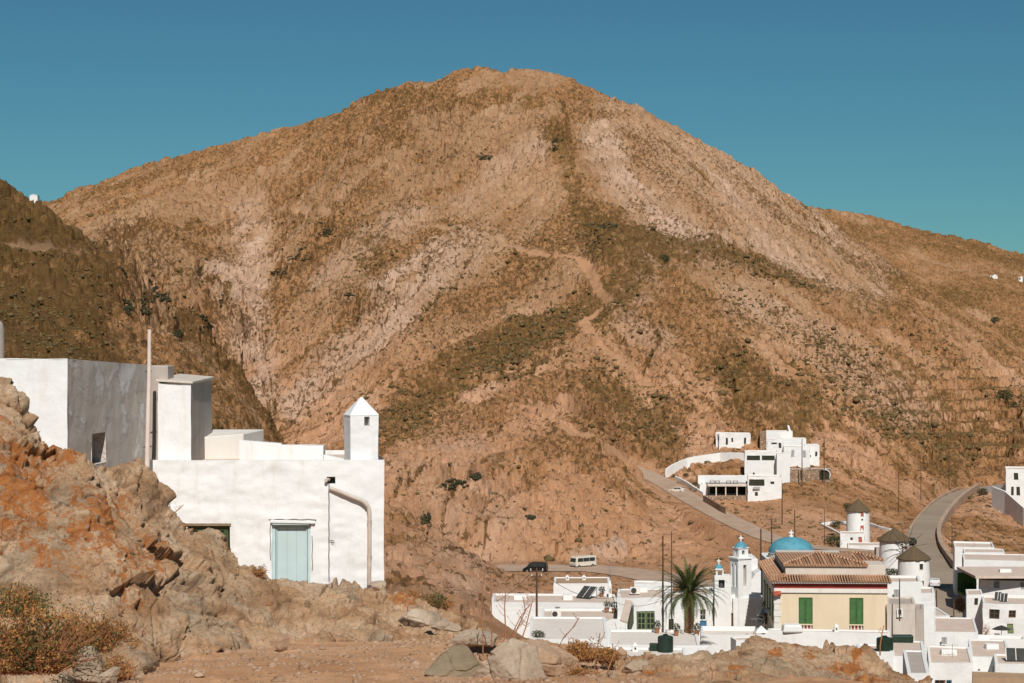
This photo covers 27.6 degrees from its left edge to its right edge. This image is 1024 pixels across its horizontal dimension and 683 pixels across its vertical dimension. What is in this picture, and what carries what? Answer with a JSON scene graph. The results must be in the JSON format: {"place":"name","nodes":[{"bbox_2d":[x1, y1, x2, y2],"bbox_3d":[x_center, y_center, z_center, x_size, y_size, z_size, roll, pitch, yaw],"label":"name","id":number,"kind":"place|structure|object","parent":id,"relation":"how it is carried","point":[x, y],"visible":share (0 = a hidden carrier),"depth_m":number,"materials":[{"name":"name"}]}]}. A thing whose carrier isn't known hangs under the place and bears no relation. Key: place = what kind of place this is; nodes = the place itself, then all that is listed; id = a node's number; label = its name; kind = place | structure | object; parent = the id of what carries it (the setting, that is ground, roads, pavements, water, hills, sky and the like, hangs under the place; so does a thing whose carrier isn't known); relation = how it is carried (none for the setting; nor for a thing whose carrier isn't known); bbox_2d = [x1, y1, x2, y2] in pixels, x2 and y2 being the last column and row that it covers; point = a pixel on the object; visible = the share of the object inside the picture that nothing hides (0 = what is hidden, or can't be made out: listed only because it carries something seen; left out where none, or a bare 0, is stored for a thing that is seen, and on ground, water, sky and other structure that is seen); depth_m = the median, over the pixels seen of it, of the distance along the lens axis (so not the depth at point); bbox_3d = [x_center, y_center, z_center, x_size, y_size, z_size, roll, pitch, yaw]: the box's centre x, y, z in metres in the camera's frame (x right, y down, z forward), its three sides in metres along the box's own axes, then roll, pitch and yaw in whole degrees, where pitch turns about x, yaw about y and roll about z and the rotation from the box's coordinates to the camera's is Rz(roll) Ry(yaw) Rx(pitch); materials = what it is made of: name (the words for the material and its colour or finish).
{"place":"outdoors","nodes":[
{"label":"outdoors","id":0,"kind":"place"},
{"bbox_2d":[30,635,862,682],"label":"dirt ground","id":1,"kind":"structure","parent":0,"point":[226,674],"depth_m":21.48,"materials":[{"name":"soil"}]},
{"bbox_2d":[0,583,118,675],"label":"dry shrub","id":2,"kind":"object","parent":1,"relation":"on","point":[30,651],"visible":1,"depth_m":19.03,"materials":[{"name":"orange plant"}]},
{"bbox_2d":[0,358,146,467],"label":"house","id":3,"kind":"structure","parent":1,"relation":"on","point":[95,411],"depth_m":41.50,"materials":[{"name":"paint"}]},
{"bbox_2d":[0,321,3,357],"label":"chimney","id":4,"kind":"object","parent":3,"relation":"on","point":[1,340],"visible":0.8,"depth_m":40.93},
{"bbox_2d":[70,646,105,682],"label":"boulder","id":5,"kind":"object","parent":1,"relation":"on","point":[84,674],"visible":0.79,"depth_m":19.22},
{"bbox_2d":[42,604,141,653],"bbox_3d":[-4.117,2.790,20.218,1.065,0.441,0.883,0,0,0],"label":"dry shrub","id":6,"kind":"object","parent":1,"relation":"on","point":[110,636],"visible":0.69,"depth_m":20.10,"materials":[{"name":"orange plant"}]},
{"bbox_2d":[97,666,120,682],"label":"boulder","id":7,"kind":"object","parent":1,"relation":"on","point":[108,676],"visible":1,"depth_m":18.94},
{"bbox_2d":[99,653,141,681],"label":"dry shrub","id":8,"kind":"object","parent":1,"relation":"on","point":[125,670],"visible":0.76,"depth_m":19.16,"materials":[{"name":"orange plant"}]},
{"bbox_2d":[0,377,497,682],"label":"rock outcrop","id":9,"kind":"object","parent":1,"relation":"on","point":[77,527],"visible":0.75,"depth_m":24.68,"materials":[{"name":"stone"}]},
{"bbox_2d":[0,579,54,617],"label":"dry shrub","id":10,"kind":"object","parent":9,"relation":"on","point":[5,600],"visible":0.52,"depth_m":20.93,"materials":[{"name":"orange plant"}]},
{"bbox_2d":[420,588,457,610],"bbox_3d":[-1.125,3.851,31.002,0.633,0.314,0.756,0,0,-23],"label":"dry shrub","id":11,"kind":"object","parent":9,"relation":"on","point":[439,602],"visible":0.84,"depth_m":30.92,"materials":[{"name":"orange plant"}]},
{"bbox_2d":[274,635,288,651],"bbox_3d":[-2.657,3.482,23.982,0.160,0.206,0.153,0,0,13],"label":"boulder","id":12,"kind":"object","parent":1,"relation":"on","point":[281,643],"visible":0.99,"depth_m":23.93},
{"bbox_2d":[398,609,442,627],"bbox_3d":[-1.182,3.553,26.826,0.523,0.247,0.489,0,0,26],"label":"boulder","id":13,"kind":"object","parent":1,"relation":"on","point":[414,618],"visible":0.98,"depth_m":26.68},
{"bbox_2d":[431,619,460,631],"bbox_3d":[-0.833,3.615,26.410,0.266,0.170,0.365,0,0,44],"label":"boulder","id":14,"kind":"object","parent":1,"relation":"on","point":[445,625],"visible":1,"depth_m":26.34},
{"bbox_2d":[424,644,479,677],"bbox_3d":[-0.524,3.221,20.545,0.602,0.425,0.478,0,0,17],"label":"boulder","id":15,"kind":"object","parent":1,"relation":"on","point":[459,660],"visible":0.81,"depth_m":20.45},
{"bbox_2d":[450,629,497,647],"bbox_3d":[-0.404,3.346,23.438,0.473,0.210,0.539,0,0,14],"label":"boulder","id":16,"kind":"object","parent":1,"relation":"on","point":[470,638],"visible":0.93,"depth_m":23.25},
{"bbox_2d":[472,638,545,679],"bbox_3d":[-0.045,3.215,20.156,0.690,0.683,0.577,0,0,-33],"label":"boulder","id":17,"kind":"object","parent":1,"relation":"on","point":[512,658],"visible":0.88,"depth_m":20.03,"materials":[{"name":"stone"}]},
{"bbox_2d":[525,639,582,676],"bbox_3d":[0.359,3.209,20.705,0.543,0.495,0.520,0,0,-40],"label":"boulder","id":18,"kind":"object","parent":1,"relation":"on","point":[553,659],"visible":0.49,"depth_m":20.52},
{"bbox_2d":[555,637,602,662],"bbox_3d":[0.721,3.254,22.014,0.585,0.259,0.728,0,0,0],"label":"dry shrub","id":19,"kind":"object","parent":1,"relation":"on","point":[577,649],"visible":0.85,"depth_m":21.90,"materials":[{"name":"orange plant"}]},
{"bbox_2d":[562,662,600,676],"bbox_3d":[0.657,3.173,19.953,0.393,0.199,0.528,0,0,0],"label":"dry shrub","id":20,"kind":"object","parent":1,"relation":"on","point":[575,671],"visible":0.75,"depth_m":19.91,"materials":[{"name":"orange plant"}]},
{"bbox_2d":[591,645,622,664],"bbox_3d":[1.002,3.280,21.832,0.330,0.199,0.457,0,0,12],"label":"dry shrub","id":21,"kind":"object","parent":1,"relation":"on","point":[607,654],"visible":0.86,"depth_m":21.74,"materials":[{"name":"orange plant"}]},
{"bbox_2d":[621,659,648,672],"bbox_3d":[1.316,3.376,21.616,0.434,0.164,0.305,0,0,-29],"label":"boulder","id":22,"kind":"object","parent":1,"relation":"on","point":[633,666],"visible":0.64,"depth_m":21.48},
{"bbox_2d":[587,635,932,682],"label":"rock outcrop","id":23,"kind":"object","parent":1,"relation":"on","point":[756,658],"visible":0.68,"depth_m":21.55,"materials":[{"name":"stone"}]},
{"bbox_2d":[0,66,1023,639],"bbox_3d":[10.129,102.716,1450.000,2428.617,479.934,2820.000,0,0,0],"label":"hillside","id":24,"kind":"structure","parent":0,"point":[226,204],"depth_m":685.55,"materials":[{"name":"soil"}]},
{"bbox_2d":[144,329,151,467],"bbox_3d":[-7.917,1.328,45.200,0.180,3.184,0.110,0,0,0],"label":"mast pole","id":25,"kind":"object","parent":24,"relation":"on","point":[147,429],"visible":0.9,"depth_m":45.16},
{"bbox_2d":[150,450,384,588],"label":"white house","id":26,"kind":"structure","parent":24,"relation":"on","point":[317,521],"depth_m":46.00,"materials":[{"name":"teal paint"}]},
{"bbox_2d":[150,365,173,459],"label":"wall pier","id":27,"kind":"structure","parent":26,"relation":"on","point":[162,372],"depth_m":46.70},
{"bbox_2d":[156,374,213,459],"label":"stair tower","id":28,"kind":"structure","parent":26,"relation":"on","point":[184,415],"depth_m":46.26,"materials":[{"name":"paint"}]},
{"bbox_2d":[189,526,228,546],"bbox_3d":[-6.714,4.452,46.105,0.889,0.718,0.070,0,0,0],"label":"window","id":29,"kind":"structure","parent":26,"relation":"in","point":[224,529],"depth_m":46.08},
{"bbox_2d":[205,429,263,458],"bbox_3d":[-6.709,2.473,49.203,1.438,0.705,1.995,0,0,0],"label":"annex","id":30,"kind":"object","parent":26,"relation":"on","point":[221,443],"visible":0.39,"depth_m":48.44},
{"bbox_2d":[239,440,281,459],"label":"parapet wall","id":31,"kind":"structure","parent":26,"relation":"on","point":[254,450],"depth_m":47.40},
{"bbox_2d":[272,524,310,582],"bbox_3d":[-4.878,4.849,46.114,0.862,1.648,0.108,0,0,0],"label":"door","id":32,"kind":"structure","parent":26,"relation":"in","point":[291,544],"depth_m":46.12,"materials":[{"name":"teal paint"}]},
{"bbox_2d":[276,444,324,459],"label":"parapet wall","id":33,"kind":"structure","parent":26,"relation":"on","point":[299,452],"depth_m":47.11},
{"bbox_2d":[343,397,378,459],"bbox_3d":[-3.374,1.961,46.547,0.673,1.435,0.669,0,0,-17],"label":"chimney","id":34,"kind":"object","parent":26,"relation":"on","point":[361,427],"visible":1,"depth_m":46.28,"materials":[{"name":"paint"}]},
{"bbox_2d":[121,138,617,523],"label":"dark scrub","id":35,"kind":"object","parent":24,"relation":"on","point":[424,518],"visible":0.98,"depth_m":530.64,"materials":[{"name":"green plant"}]},
{"bbox_2d":[0,128,1023,589],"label":"scrub","id":36,"kind":"object","parent":24,"relation":"on","point":[638,412],"visible":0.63,"depth_m":623.54,"materials":[{"name":"green plant"}]},
{"bbox_2d":[490,593,616,637],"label":"white house","id":37,"kind":"structure","parent":24,"relation":"on","point":[513,607],"depth_m":192.10,"materials":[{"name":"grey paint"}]},
{"bbox_2d":[576,586,597,598],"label":"solar heater","id":38,"kind":"object","parent":37,"relation":"on","point":[588,591],"visible":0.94,"depth_m":196.59,"materials":[{"name":"black glass"}]},
{"bbox_2d":[529,617,607,646],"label":"terrace","id":39,"kind":"structure","parent":24,"relation":"on","point":[555,629],"depth_m":164.22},
{"bbox_2d":[553,577,609,593],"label":"white house","id":40,"kind":"structure","parent":24,"relation":"on","point":[575,584],"depth_m":216.02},
{"bbox_2d":[542,608,625,634],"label":"white house","id":41,"kind":"structure","parent":24,"relation":"on","point":[612,621],"depth_m":182.63,"materials":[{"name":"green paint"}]},
{"bbox_2d":[620,599,633,628],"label":"lean to","id":42,"kind":"object","parent":24,"relation":"on","point":[627,615],"visible":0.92,"depth_m":170.26,"materials":[{"name":"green paint"}]},
{"bbox_2d":[617,589,666,629],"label":"white house","id":43,"kind":"structure","parent":24,"relation":"on","point":[640,599],"depth_m":178.02,"materials":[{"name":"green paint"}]},
{"bbox_2d":[637,612,653,629],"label":"window","id":44,"kind":"structure","parent":43,"relation":"attached to","point":[641,620],"depth_m":177.90,"materials":[{"name":"green paint"}]},
{"bbox_2d":[637,612,644,628],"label":"door leaf","id":45,"kind":"structure","parent":44,"relation":"in","point":[640,615],"depth_m":177.88,"materials":[{"name":"green paint"}]},
{"bbox_2d":[646,612,653,629],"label":"door leaf","id":46,"kind":"structure","parent":44,"relation":"in","point":[649,615],"depth_m":177.88,"materials":[{"name":"green paint"}]},
{"bbox_2d":[599,647,685,655],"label":"terrace","id":47,"kind":"structure","parent":24,"relation":"on","point":[642,650],"depth_m":153.34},
{"bbox_2d":[658,634,672,651],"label":"water tank","id":48,"kind":"object","parent":47,"relation":"on","point":[665,642],"visible":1,"depth_m":152.74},
{"bbox_2d":[634,580,672,591],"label":"white house","id":49,"kind":"structure","parent":24,"relation":"on","point":[650,584],"depth_m":196.00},
{"bbox_2d":[608,629,699,646],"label":"terrace","id":50,"kind":"structure","parent":24,"relation":"on","point":[630,637],"depth_m":163.12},
{"bbox_2d":[662,536,663,631],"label":"utility pole","id":51,"kind":"object","parent":50,"relation":"on","point":[662,582],"visible":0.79,"depth_m":165.94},
{"bbox_2d":[650,558,730,632],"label":"palm tree","id":52,"kind":"object","parent":50,"relation":"on","point":[688,585],"visible":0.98,"depth_m":165.46,"materials":[{"name":"green plant"}]},
{"bbox_2d":[665,591,683,629],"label":"white house","id":53,"kind":"structure","parent":24,"relation":"on","point":[679,616],"depth_m":181.00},
{"bbox_2d":[675,476,704,494],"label":"garden wall","id":54,"kind":"structure","parent":24,"relation":"on","point":[687,484],"depth_m":523.93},
{"bbox_2d":[674,645,708,654],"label":"wall","id":55,"kind":"structure","parent":24,"relation":"on","point":[691,649],"depth_m":156.00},
{"bbox_2d":[692,586,712,641],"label":"white house","id":56,"kind":"structure","parent":24,"relation":"on","point":[707,620],"depth_m":186.01,"materials":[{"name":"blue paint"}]},
{"bbox_2d":[665,452,743,476],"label":"garden wall","id":57,"kind":"structure","parent":24,"relation":"on","point":[687,462],"depth_m":548.65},
{"bbox_2d":[703,495,727,513],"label":"garden wall","id":58,"kind":"structure","parent":24,"relation":"on","point":[716,505],"depth_m":485.26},
{"bbox_2d":[698,475,747,500],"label":"tavern terrace","id":59,"kind":"structure","parent":24,"relation":"on","point":[735,490],"depth_m":516.45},
{"bbox_2d":[700,626,766,654],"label":"forecourt wall","id":60,"kind":"structure","parent":24,"relation":"on","point":[716,639],"depth_m":172.16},
{"bbox_2d":[719,432,750,449],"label":"white house","id":61,"kind":"structure","parent":24,"relation":"on","point":[732,440],"depth_m":560.04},
{"bbox_2d":[710,535,762,625],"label":"church","id":62,"kind":"structure","parent":24,"relation":"on","point":[741,585],"depth_m":188.03,"materials":[{"name":"paint"}]},
{"bbox_2d":[731,637,748,649],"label":"wall block","id":63,"kind":"structure","parent":24,"relation":"on","point":[736,641],"depth_m":166.51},
{"bbox_2d":[744,450,777,474],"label":"white house","id":64,"kind":"structure","parent":24,"relation":"on","point":[760,462],"depth_m":528.07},
{"bbox_2d":[747,475,781,501],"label":"white house","id":65,"kind":"structure","parent":24,"relation":"on","point":[770,486],"depth_m":510.05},
{"bbox_2d":[767,439,782,451],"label":"white house","id":66,"kind":"structure","parent":24,"relation":"on","point":[775,444],"depth_m":545.01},
{"bbox_2d":[766,430,792,449],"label":"white house","id":67,"kind":"structure","parent":24,"relation":"on","point":[775,434],"depth_m":555.10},
{"bbox_2d":[776,452,789,482],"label":"white house","id":68,"kind":"structure","parent":24,"relation":"on","point":[783,464],"depth_m":523.99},
{"bbox_2d":[762,530,812,595],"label":"domed church","id":69,"kind":"structure","parent":24,"relation":"on","point":[791,542],"depth_m":201.67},
{"bbox_2d":[781,438,805,444],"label":"white house","id":70,"kind":"structure","parent":24,"relation":"on","point":[794,441],"depth_m":549.06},
{"bbox_2d":[783,445,809,467],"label":"white house","id":71,"kind":"structure","parent":24,"relation":"on","point":[799,454],"depth_m":537.94,"materials":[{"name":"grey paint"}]},
{"bbox_2d":[790,468,809,482],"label":"stone house","id":72,"kind":"structure","parent":24,"relation":"on","point":[795,474],"depth_m":523.95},
{"bbox_2d":[804,444,819,465],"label":"white house","id":73,"kind":"structure","parent":24,"relation":"on","point":[814,454],"depth_m":540.92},
{"bbox_2d":[810,468,831,482],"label":"stone house","id":74,"kind":"structure","parent":24,"relation":"on","point":[817,474],"depth_m":526.08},
{"bbox_2d":[758,550,891,629],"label":"yellow house","id":75,"kind":"structure","parent":24,"relation":"on","point":[827,589],"depth_m":170.91,"materials":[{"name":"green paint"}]},
{"bbox_2d":[767,628,889,648],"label":"wall","id":76,"kind":"structure","parent":24,"relation":"on","point":[814,637],"depth_m":166.18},
{"bbox_2d":[781,623,802,632],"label":"covered bench","id":77,"kind":"object","parent":76,"relation":"on","point":[791,627],"visible":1,"depth_m":166.21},
{"bbox_2d":[822,534,842,546],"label":"shrub","id":78,"kind":"object","parent":24,"relation":"on","point":[830,542],"visible":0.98,"depth_m":424.66,"materials":[{"name":"green plant"}]},
{"bbox_2d":[840,531,864,547],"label":"white house","id":79,"kind":"structure","parent":24,"relation":"on","point":[851,536],"depth_m":432.16,"materials":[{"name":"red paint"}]},
{"bbox_2d":[845,499,870,542],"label":"windmill","id":80,"kind":"object","parent":24,"relation":"on","point":[857,515],"visible":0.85,"depth_m":438.11,"materials":[{"name":"white paint"}]},
{"bbox_2d":[847,542,879,549],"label":"white house","id":81,"kind":"structure","parent":24,"relation":"on","point":[862,545],"depth_m":420.33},
{"bbox_2d":[857,644,892,667],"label":"white house","id":82,"kind":"structure","parent":24,"relation":"on","point":[886,656],"depth_m":149.90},
{"bbox_2d":[876,635,892,650],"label":"water tank","id":83,"kind":"object","parent":82,"relation":"on","point":[886,643],"visible":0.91,"depth_m":150.49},
{"bbox_2d":[886,597,915,640],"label":"cement house","id":84,"kind":"structure","parent":24,"relation":"on","point":[906,624],"depth_m":170.06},
{"bbox_2d":[877,528,924,574],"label":"windmill","id":85,"kind":"object","parent":24,"relation":"on","point":[894,543],"visible":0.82,"depth_m":369.74},
{"bbox_2d":[886,575,921,603],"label":"white house","id":86,"kind":"structure","parent":24,"relation":"on","point":[910,585],"depth_m":182.01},
{"bbox_2d":[893,641,924,673],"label":"terrace","id":87,"kind":"structure","parent":24,"relation":"on","point":[898,648],"depth_m":153.77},
{"bbox_2d":[896,546,930,586],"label":"windmill","id":88,"kind":"object","parent":24,"relation":"on","point":[913,560],"visible":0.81,"depth_m":345.96},
{"bbox_2d":[903,650,929,680],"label":"roof","id":89,"kind":"structure","parent":24,"relation":"on","point":[915,665],"depth_m":132.27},
{"bbox_2d":[916,604,923,643],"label":"cement block","id":90,"kind":"structure","parent":24,"relation":"on","point":[919,622],"depth_m":173.95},
{"bbox_2d":[921,587,934,657],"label":"white house","id":91,"kind":"structure","parent":24,"relation":"on","point":[928,597],"depth_m":189.94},
{"bbox_2d":[927,645,972,682],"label":"white house","id":92,"kind":"structure","parent":24,"relation":"on","point":[958,668],"depth_m":172.23,"materials":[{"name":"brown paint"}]},
{"bbox_2d":[935,617,977,646],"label":"white house","id":93,"kind":"structure","parent":24,"relation":"on","point":[959,631],"depth_m":197.42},
{"bbox_2d":[937,484,979,567],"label":"retaining wall","id":94,"kind":"structure","parent":24,"relation":"on","point":[957,502],"depth_m":487.95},
{"bbox_2d":[953,541,993,595],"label":"white house","id":95,"kind":"structure","parent":24,"relation":"on","point":[958,546],"depth_m":336.42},
{"bbox_2d":[966,589,982,633],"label":"white shed","id":96,"kind":"structure","parent":24,"relation":"on","point":[974,603],"depth_m":270.02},
{"bbox_2d":[963,548,1003,553],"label":"white house","id":97,"kind":"structure","parent":24,"relation":"on","point":[983,551],"depth_m":327.42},
{"bbox_2d":[968,639,1007,671],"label":"white house","id":98,"kind":"structure","parent":24,"relation":"on","point":[982,658],"depth_m":181.05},
{"bbox_2d":[962,553,1023,588],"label":"white house","id":99,"kind":"structure","parent":24,"relation":"on","point":[989,560],"depth_m":313.04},
{"bbox_2d":[972,671,1023,682],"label":"brown roof","id":100,"kind":"structure","parent":24,"relation":"on","point":[990,677],"depth_m":160.54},
{"bbox_2d":[978,634,1023,647],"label":"yard wall","id":101,"kind":"structure","parent":24,"relation":"on","point":[1015,641],"depth_m":231.85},
{"bbox_2d":[979,579,1023,594],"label":"white house","id":102,"kind":"structure","parent":24,"relation":"on","point":[1008,586],"depth_m":285.52,"materials":[{"name":"grey paint"}]},
{"bbox_2d":[957,572,976,595],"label":"shaded porch","id":103,"kind":"object","parent":102,"relation":"attached to","point":[964,578],"visible":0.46,"depth_m":295.60,"materials":[{"name":"green paint"}]},
{"bbox_2d":[957,567,1023,578],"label":"roof slab","id":104,"kind":"structure","parent":102,"relation":"on","point":[989,572],"depth_m":287.88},
{"bbox_2d":[982,595,1023,635],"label":"white house","id":105,"kind":"structure","parent":24,"relation":"on","point":[1009,613],"depth_m":262.51,"materials":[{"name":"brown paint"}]},
{"bbox_2d":[992,486,1023,525],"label":"garden wall","id":106,"kind":"structure","parent":24,"relation":"on","point":[1005,502],"depth_m":503.00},
{"bbox_2d":[994,654,1023,672],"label":"white house","id":107,"kind":"structure","parent":24,"relation":"on","point":[1001,664],"depth_m":172.40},
{"bbox_2d":[1005,648,1023,660],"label":"solar heater","id":108,"kind":"object","parent":107,"relation":"on","point":[1014,654],"visible":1,"depth_m":174.44,"materials":[{"name":"black glass"}]},
{"bbox_2d":[1005,466,1023,505],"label":"white house","id":109,"kind":"structure","parent":24,"relation":"on","point":[1014,481],"depth_m":521.15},
{"bbox_2d":[0,0,1023,253],"label":"sky","id":110,"kind":"structure","parent":0,"point":[910,113],"materials":[{"name":"blue"}]},
{"bbox_2d":[498,565,712,587],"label":"road","id":111,"kind":"structure","parent":0,"point":[641,574],"depth_m":419.01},
{"bbox_2d":[522,561,547,571],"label":"van","id":112,"kind":"object","parent":111,"relation":"on","point":[534,565],"visible":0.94,"depth_m":417.05,"materials":[{"name":"black paint"}]},
{"bbox_2d":[569,555,595,566],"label":"minibus","id":113,"kind":"object","parent":111,"relation":"on","point":[582,560],"visible":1,"depth_m":426.93,"materials":[{"name":"beige paint"}]},
{"bbox_2d":[637,466,873,552],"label":"road","id":114,"kind":"structure","parent":0,"point":[691,498],"depth_m":478.73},
{"bbox_2d":[892,634,912,642],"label":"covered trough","id":115,"kind":"object","parent":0,"point":[902,638],"visible":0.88,"depth_m":157.20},
{"bbox_2d":[906,486,985,616],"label":"road","id":116,"kind":"structure","parent":0,"point":[926,524],"depth_m":414.63,"materials":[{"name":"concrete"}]},
{"bbox_2d":[909,487,959,527],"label":"kerb wall","id":117,"kind":"structure","parent":116,"relation":"on","point":[932,502],"depth_m":538.83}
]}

